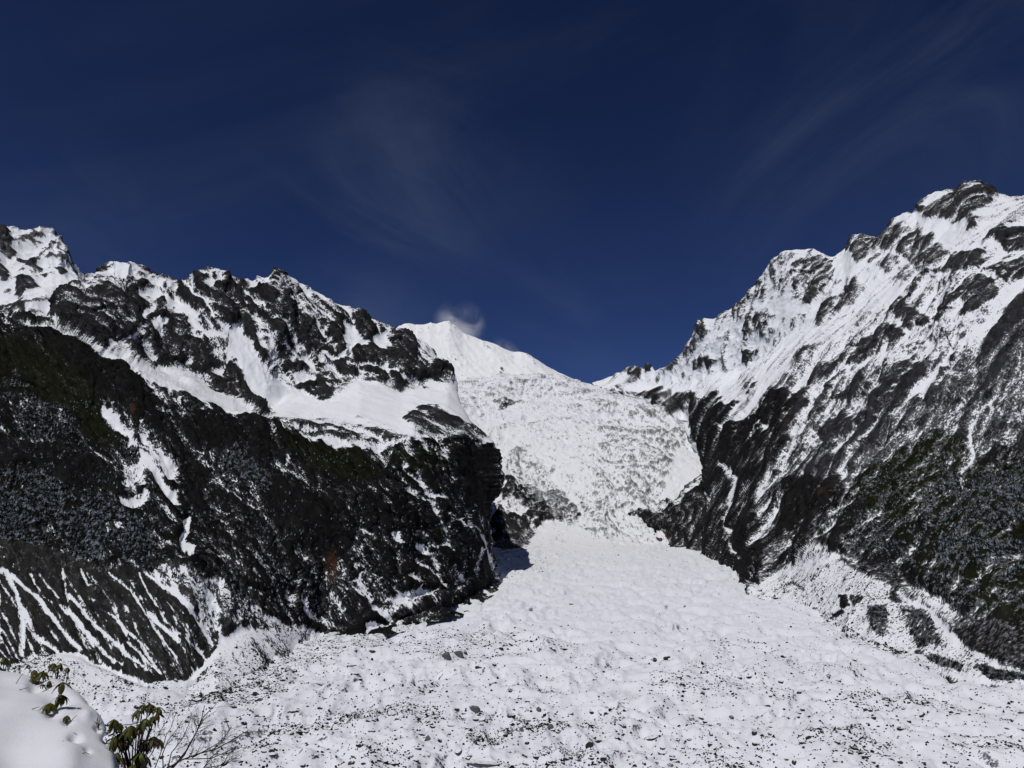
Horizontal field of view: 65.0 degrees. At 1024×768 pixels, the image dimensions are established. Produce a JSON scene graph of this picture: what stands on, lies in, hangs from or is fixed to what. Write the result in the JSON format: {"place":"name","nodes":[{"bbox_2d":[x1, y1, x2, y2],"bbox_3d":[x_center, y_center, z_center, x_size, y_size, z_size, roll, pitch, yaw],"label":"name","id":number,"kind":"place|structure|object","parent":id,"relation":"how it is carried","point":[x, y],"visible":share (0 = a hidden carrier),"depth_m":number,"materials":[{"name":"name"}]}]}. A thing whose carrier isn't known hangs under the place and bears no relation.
{"place":"outdoors","nodes":[
{"label":"outdoors","id":0,"kind":"place"},
{"bbox_2d":[0,224,83,315],"bbox_3d":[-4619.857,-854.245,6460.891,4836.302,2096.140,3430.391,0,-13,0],"label":"peak","id":1,"kind":"structure","parent":0,"point":[38,266],"depth_m":5861.15,"materials":[{"name":"white snow"}]},
{"bbox_2d":[0,671,118,767],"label":"snow bank","id":2,"kind":"structure","parent":0,"point":[30,737],"depth_m":4.01,"materials":[{"name":"white snow"}]},
{"bbox_2d":[0,657,12,670],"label":"rhododendron shoot","id":3,"kind":"object","parent":2,"relation":"on","point":[3,660],"visible":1,"depth_m":5.38,"materials":[{"name":"green plant"}]},
{"bbox_2d":[29,670,48,684],"bbox_3d":[-2.927,1.820,4.965,0.134,0.102,0.087,0,-13,0],"label":"rhododendron shoot","id":4,"kind":"object","parent":2,"relation":"on","point":[35,676],"visible":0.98,"depth_m":4.96,"materials":[{"name":"green plant"}]},
{"bbox_2d":[38,681,51,689],"bbox_3d":[-2.755,1.794,4.757,0.058,0.066,0.108,0,-13,0],"label":"rhododendron shoot","id":5,"kind":"object","parent":2,"relation":"on","point":[49,684],"visible":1,"depth_m":4.77,"materials":[{"name":"green plant"}]},
{"bbox_2d":[40,703,57,714],"bbox_3d":[-2.469,1.735,4.263,0.121,0.084,0.096,-11,-17,39],"label":"rhododendron shoot","id":6,"kind":"object","parent":2,"relation":"on","point":[48,707],"visible":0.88,"depth_m":4.25,"materials":[{"name":"green plant"}]},
{"bbox_2d":[47,664,69,678],"bbox_3d":[-2.885,1.826,5.082,0.121,0.115,0.100,-6,-15,23],"label":"rhododendron shoot","id":7,"kind":"object","parent":2,"relation":"on","point":[54,668],"visible":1,"depth_m":5.07,"materials":[{"name":"green plant"}]},
{"bbox_2d":[50,682,71,707],"bbox_3d":[-2.418,1.686,4.313,0.100,0.173,0.123,7,-15,-28],"label":"rhododendron shoot","id":8,"kind":"object","parent":2,"relation":"on","point":[61,699],"visible":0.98,"depth_m":4.30,"materials":[{"name":"green plant"}]},
{"bbox_2d":[63,667,69,682],"bbox_3d":[-2.799,1.840,5.053,0.054,0.111,0.052,0,-13,0],"label":"rhododendron shoot","id":9,"kind":"object","parent":2,"relation":"on","point":[67,669],"visible":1,"depth_m":5.06,"materials":[{"name":"green plant"}]},
{"bbox_2d":[63,715,70,724],"bbox_3d":[-2.301,1.742,4.159,0.043,0.052,0.046,8,-15,-29],"label":"rhododendron shoot","id":10,"kind":"object","parent":2,"relation":"on","point":[66,719],"visible":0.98,"depth_m":4.15,"materials":[{"name":"green plant"}]},
{"bbox_2d":[104,704,166,767],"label":"rhododendron shrub","id":11,"kind":"object","parent":2,"relation":"on","point":[123,741],"visible":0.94,"depth_m":4.02,"materials":[{"name":"green plant"}]},
{"bbox_2d":[140,696,258,767],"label":"bare shrub","id":12,"kind":"object","parent":2,"relation":"on","point":[219,746],"visible":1,"depth_m":3.88,"materials":[{"name":"brown plant"}]},
{"bbox_2d":[0,261,504,724],"bbox_3d":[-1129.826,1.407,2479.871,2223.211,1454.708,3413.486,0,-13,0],"label":"mountain","id":13,"kind":"structure","parent":0,"point":[155,367],"depth_m":1380.18,"materials":[{"name":"black stone"}]},
{"bbox_2d":[7,582,310,701],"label":"talus rubble","id":14,"kind":"object","parent":13,"relation":"on","point":[217,692],"visible":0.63,"depth_m":854.82,"materials":[{"name":"black stone"}]},
{"bbox_2d":[0,369,474,613],"bbox_3d":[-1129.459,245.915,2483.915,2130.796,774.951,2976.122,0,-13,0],"label":"forest","id":15,"kind":"object","parent":13,"relation":"on","point":[28,497],"visible":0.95,"depth_m":1124.22,"materials":[{"name":"plant"}]},
{"bbox_2d":[396,321,569,381],"bbox_3d":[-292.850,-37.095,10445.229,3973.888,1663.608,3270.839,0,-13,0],"label":"summit peak","id":16,"kind":"structure","parent":0,"point":[467,356],"depth_m":10046.66,"materials":[{"name":"white snow"}]},
{"bbox_2d":[0,0,1023,383],"label":"sky","id":17,"kind":"structure","parent":0,"point":[573,186],"materials":[{"name":"blue"}]},
{"bbox_2d":[86,544,1023,767],"bbox_3d":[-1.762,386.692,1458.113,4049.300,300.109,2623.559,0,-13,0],"label":"glacier","id":18,"kind":"object","parent":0,"point":[646,590],"visible":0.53,"depth_m":803.53,"materials":[{"name":"white snow"}]},
{"bbox_2d":[202,730,212,734],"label":"boulder","id":19,"kind":"object","parent":18,"relation":"on","point":[206,732],"visible":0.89,"depth_m":662.03,"materials":[{"name":"grey stone"}]},
{"bbox_2d":[269,752,277,756],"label":"boulder","id":20,"kind":"object","parent":18,"relation":"on","point":[272,754],"visible":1,"depth_m":611.38,"materials":[{"name":"stone"}]},
{"bbox_2d":[442,652,450,659],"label":"boulder","id":21,"kind":"object","parent":18,"relation":"on","point":[446,655],"visible":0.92,"depth_m":955.09,"materials":[{"name":"grey stone"}]},
{"bbox_2d":[454,650,463,657],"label":"boulder","id":22,"kind":"object","parent":18,"relation":"on","point":[459,653],"visible":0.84,"depth_m":975.87,"materials":[{"name":"grey stone"}]},
{"bbox_2d":[469,705,479,712],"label":"boulder","id":23,"kind":"object","parent":18,"relation":"on","point":[474,708],"visible":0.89,"depth_m":726.37,"materials":[{"name":"grey stone"}]},
{"bbox_2d":[478,717,485,721],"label":"boulder","id":24,"kind":"object","parent":18,"relation":"on","point":[481,719],"visible":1,"depth_m":697.13,"materials":[{"name":"stone"}]},
{"bbox_2d":[464,760,500,767],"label":"boulder","id":25,"kind":"object","parent":18,"relation":"on","point":[482,763],"visible":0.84,"depth_m":592.20,"materials":[{"name":"grey stone"}]},
{"bbox_2d":[507,713,515,718],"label":"boulder","id":26,"kind":"object","parent":18,"relation":"on","point":[511,715],"visible":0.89,"depth_m":707.33,"materials":[{"name":"stone"}]},
{"bbox_2d":[92,548,1023,767],"bbox_3d":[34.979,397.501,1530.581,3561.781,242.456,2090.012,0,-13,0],"label":"glacier debris","id":27,"kind":"object","parent":18,"relation":"on","point":[547,765],"visible":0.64,"depth_m":721.86,"materials":[{"name":"black stone"}]},
{"bbox_2d":[585,741,593,748],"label":"boulder","id":28,"kind":"object","parent":18,"relation":"on","point":[589,744],"visible":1,"depth_m":623.33,"materials":[{"name":"stone"}]},
{"bbox_2d":[599,756,605,761],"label":"boulder","id":29,"kind":"object","parent":18,"relation":"on","point":[602,758],"visible":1,"depth_m":600.02,"materials":[{"name":"stone"}]},
{"bbox_2d":[644,734,657,740],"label":"boulder","id":30,"kind":"object","parent":18,"relation":"on","point":[651,737],"visible":1,"depth_m":662.73,"materials":[{"name":"stone"}]},
{"bbox_2d":[657,750,666,753],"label":"boulder","id":31,"kind":"object","parent":18,"relation":"on","point":[662,751],"visible":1,"depth_m":630.75,"materials":[{"name":"stone"}]},
{"bbox_2d":[751,565,1023,683],"bbox_3d":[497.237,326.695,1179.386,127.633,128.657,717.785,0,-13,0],"label":"talus rubble","id":32,"kind":"object","parent":18,"relation":"on","point":[884,645],"visible":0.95,"depth_m":1125.51,"materials":[{"name":"black stone"}]},
{"bbox_2d":[458,372,701,575],"bbox_3d":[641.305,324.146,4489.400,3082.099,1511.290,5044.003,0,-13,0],"label":"icefall","id":33,"kind":"object","parent":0,"point":[588,467],"visible":0.53,"depth_m":3588.15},
{"bbox_2d":[592,180,1023,687],"bbox_3d":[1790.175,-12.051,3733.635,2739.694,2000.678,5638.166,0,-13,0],"label":"mountain","id":34,"kind":"structure","parent":0,"point":[805,394],"depth_m":1955.65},
{"bbox_2d":[628,474,706,550],"bbox_3d":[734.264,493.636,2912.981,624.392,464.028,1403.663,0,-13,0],"label":"rock buttress","id":35,"kind":"object","parent":34,"relation":"attached to","point":[679,521],"visible":0.4,"depth_m":2891.98,"materials":[{"name":"black stone"}]},
{"bbox_2d":[836,451,1023,680],"bbox_3d":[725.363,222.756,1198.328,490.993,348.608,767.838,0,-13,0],"label":"forest","id":36,"kind":"object","parent":34,"relation":"on","point":[988,671],"visible":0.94,"depth_m":1190.04,"materials":[{"name":"plant"}]}
]}

